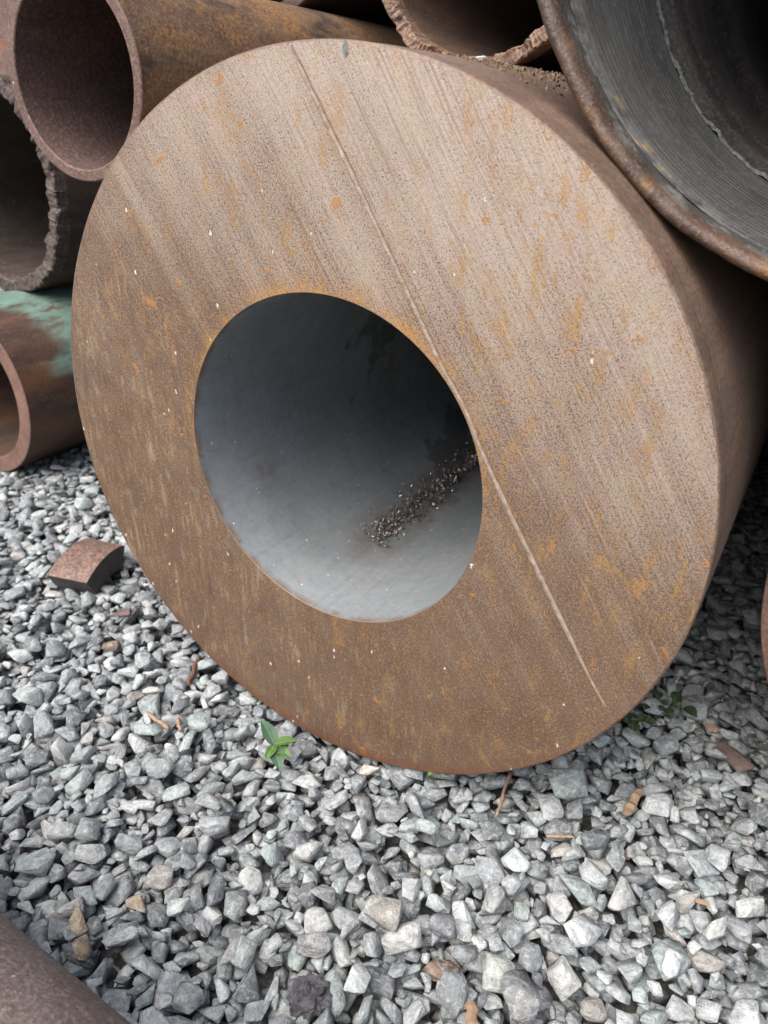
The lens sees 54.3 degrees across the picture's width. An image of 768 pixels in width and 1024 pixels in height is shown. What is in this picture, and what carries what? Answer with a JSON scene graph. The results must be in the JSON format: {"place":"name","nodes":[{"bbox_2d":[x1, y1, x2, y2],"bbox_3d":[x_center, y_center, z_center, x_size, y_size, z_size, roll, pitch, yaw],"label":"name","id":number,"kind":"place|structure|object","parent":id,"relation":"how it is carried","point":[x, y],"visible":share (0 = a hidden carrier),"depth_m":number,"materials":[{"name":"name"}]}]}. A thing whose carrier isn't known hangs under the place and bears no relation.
{"place":"outdoors","nodes":[
{"label":"outdoors","id":0,"kind":"place"},
{"bbox_2d":[0,288,767,1023],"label":"ground","id":1,"kind":"structure","parent":0,"point":[208,864],"depth_m":0.87,"materials":[{"name":"grey gravel"}]},
{"bbox_2d":[0,283,85,471],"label":"steel pipe","id":2,"kind":"object","parent":1,"relation":"on","point":[40,417],"visible":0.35,"depth_m":1.70,"materials":[{"name":"brown metal"}]},
{"bbox_2d":[0,75,101,291],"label":"torch cut pipe","id":3,"kind":"object","parent":2,"relation":"on","point":[46,203],"visible":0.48,"depth_m":1.79,"materials":[{"name":"brown metal"}]},
{"bbox_2d":[0,0,12,74],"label":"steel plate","id":4,"kind":"object","parent":3,"relation":"on","point":[5,6],"depth_m":1.56,"materials":[{"name":"brown metal"}]},
{"bbox_2d":[0,913,130,1023],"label":"steel pipe","id":5,"kind":"object","parent":1,"relation":"on","point":[39,984],"visible":1,"depth_m":0.54,"materials":[{"name":"brown metal"}]},
{"bbox_2d":[47,538,123,594],"bbox_3d":[-0.534,0.097,1.349,0.081,0.053,0.119,9,33,12],"label":"pipe offcut","id":6,"kind":"object","parent":1,"relation":"on","point":[92,566],"visible":1,"depth_m":1.32,"materials":[{"name":"brown metal"}]},
{"bbox_2d":[105,607,130,616],"bbox_3d":[-0.442,0.167,1.244,0.043,0.008,0.025,-7,34,-1],"label":"rust flake","id":7,"kind":"object","parent":1,"relation":"on","point":[124,612],"visible":1,"depth_m":1.24,"materials":[{"name":"brown metal"}]},
{"bbox_2d":[147,711,169,729],"bbox_3d":[-0.308,0.285,1.021,0.055,0.008,0.009,16,30,40],"label":"twig","id":8,"kind":"object","parent":1,"relation":"on","point":[154,718],"visible":1,"depth_m":1.02,"materials":[{"name":"beige wood"}]},
{"bbox_2d":[176,717,182,731],"bbox_3d":[-0.278,0.287,1.014,0.008,0.007,0.026,-11,34,-20],"label":"twig","id":9,"kind":"object","parent":1,"relation":"on","point":[178,723],"visible":1,"depth_m":1.01,"materials":[{"name":"beige wood"}]},
{"bbox_2d":[186,656,200,685],"bbox_3d":[-0.284,0.236,1.117,0.011,0.011,0.062,2,28,4],"label":"stick","id":10,"kind":"object","parent":1,"relation":"on","point":[191,676],"visible":1,"depth_m":1.11,"materials":[{"name":"brown wood"}]},
{"bbox_2d":[261,719,296,770],"bbox_3d":[-0.145,0.312,0.959,0.066,0.054,0.048,15,31,27],"label":"seedling","id":11,"kind":"object","parent":1,"relation":"on","point":[277,754],"visible":1,"depth_m":0.95,"materials":[{"name":"green plant"}]},
{"bbox_2d":[285,970,332,1020],"bbox_3d":[-0.069,0.454,0.701,0.045,0.030,0.045,15,31,27],"label":"slag lump","id":12,"kind":"object","parent":1,"relation":"on","point":[309,996],"visible":1,"depth_m":0.69,"materials":[{"name":"grey stone"}]},
{"bbox_2d":[71,38,767,774],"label":"heavy wall pipe","id":13,"kind":"object","parent":1,"relation":"on","point":[329,296],"visible":0.96,"depth_m":0.74,"materials":[{"name":"metal"}]},
{"bbox_2d":[7,0,408,181],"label":"steel pipe","id":14,"kind":"object","parent":13,"relation":"on","point":[95,83],"visible":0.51,"depth_m":0.87,"materials":[{"name":"brown metal"}]},
{"bbox_2d":[270,0,395,27],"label":"steel pipe","id":15,"kind":"object","parent":14,"relation":"on","point":[373,11],"visible":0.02,"depth_m":1.18,"materials":[{"name":"brown metal"}]},
{"bbox_2d":[360,438,478,546],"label":"metal shavings","id":16,"kind":"object","parent":13,"relation":"on","point":[473,459],"visible":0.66,"depth_m":1.15,"materials":[{"name":"metal"}]},
{"bbox_2d":[382,0,562,73],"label":"torch cut pipe","id":17,"kind":"object","parent":13,"relation":"on","point":[513,32],"visible":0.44,"depth_m":1.10,"materials":[{"name":"brown metal"}]},
{"bbox_2d":[476,56,486,59],"bbox_3d":[0.095,-0.443,0.730,0.011,0.004,0.005,0,33,15],"label":"pebble","id":18,"kind":"object","parent":13,"relation":"on","point":[480,57],"visible":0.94,"depth_m":0.73,"materials":[{"name":"white stone"}]},
{"bbox_2d":[412,47,568,96],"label":"soil crumbs","id":19,"kind":"object","parent":13,"relation":"on","point":[497,64],"visible":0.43,"depth_m":0.73,"materials":[{"name":"brown soil"}]},
{"bbox_2d":[537,0,767,281],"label":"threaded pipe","id":20,"kind":"object","parent":13,"relation":"on","point":[674,93],"visible":1,"depth_m":0.69,"materials":[{"name":"metal"}]},
{"bbox_2d":[464,1001,479,1023],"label":"wood splinter","id":21,"kind":"object","parent":1,"relation":"on","point":[471,1007],"visible":1,"depth_m":0.68,"materials":[{"name":"beige wood"}]},
{"bbox_2d":[495,771,511,816],"bbox_3d":[0.147,0.345,0.918,0.007,0.006,0.074,10,31,19],"label":"twig","id":22,"kind":"object","parent":1,"relation":"on","point":[509,776],"visible":0.97,"depth_m":0.92,"materials":[{"name":"beige wood"}]},
{"bbox_2d":[546,834,572,837],"bbox_3d":[0.202,0.372,0.858,0.030,0.003,0.006,-1,27,7],"label":"wood splinter","id":23,"kind":"object","parent":1,"relation":"on","point":[559,835],"visible":1,"depth_m":0.86,"materials":[{"name":"beige wood"}]},
{"bbox_2d":[622,788,642,815],"bbox_3d":[0.298,0.349,0.900,0.013,0.008,0.045,18,34,32],"label":"wood chip","id":24,"kind":"object","parent":1,"relation":"on","point":[631,804],"visible":1,"depth_m":0.90,"materials":[{"name":"beige wood"}]},
{"bbox_2d":[627,689,696,730],"bbox_3d":[0.376,0.273,1.040,0.103,0.022,0.064,-8,28,-15],"label":"weed","id":25,"kind":"object","parent":1,"relation":"on","point":[634,725],"visible":0.88,"depth_m":1.03,"materials":[{"name":"green plant"}]},
{"bbox_2d":[696,898,709,905],"bbox_3d":[0.331,0.406,0.778,0.014,0.005,0.006,4,34,20],"label":"clay fragment","id":26,"kind":"object","parent":1,"relation":"on","point":[702,902],"visible":1,"depth_m":0.78,"materials":[{"name":"beige ceramic"}]},
{"bbox_2d":[703,723,718,732],"bbox_3d":[0.442,0.291,1.011,0.012,0.004,0.021,-22,28,-24],"label":"clay fragment","id":27,"kind":"object","parent":1,"relation":"on","point":[711,727],"visible":1,"depth_m":1.01,"materials":[{"name":"brown ceramic"}]},
{"bbox_2d":[713,742,755,772],"bbox_3d":[0.444,0.311,0.948,0.026,0.013,0.051,-8,28,-15],"label":"rust flake","id":28,"kind":"object","parent":1,"relation":"on","point":[736,760],"visible":1,"depth_m":0.94,"materials":[{"name":"brown metal"}]},
{"bbox_2d":[761,574,767,681],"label":"steel pipe","id":29,"kind":"object","parent":1,"relation":"on","point":[764,628],"visible":1,"depth_m":0.79,"materials":[{"name":"brown metal"}]}
]}

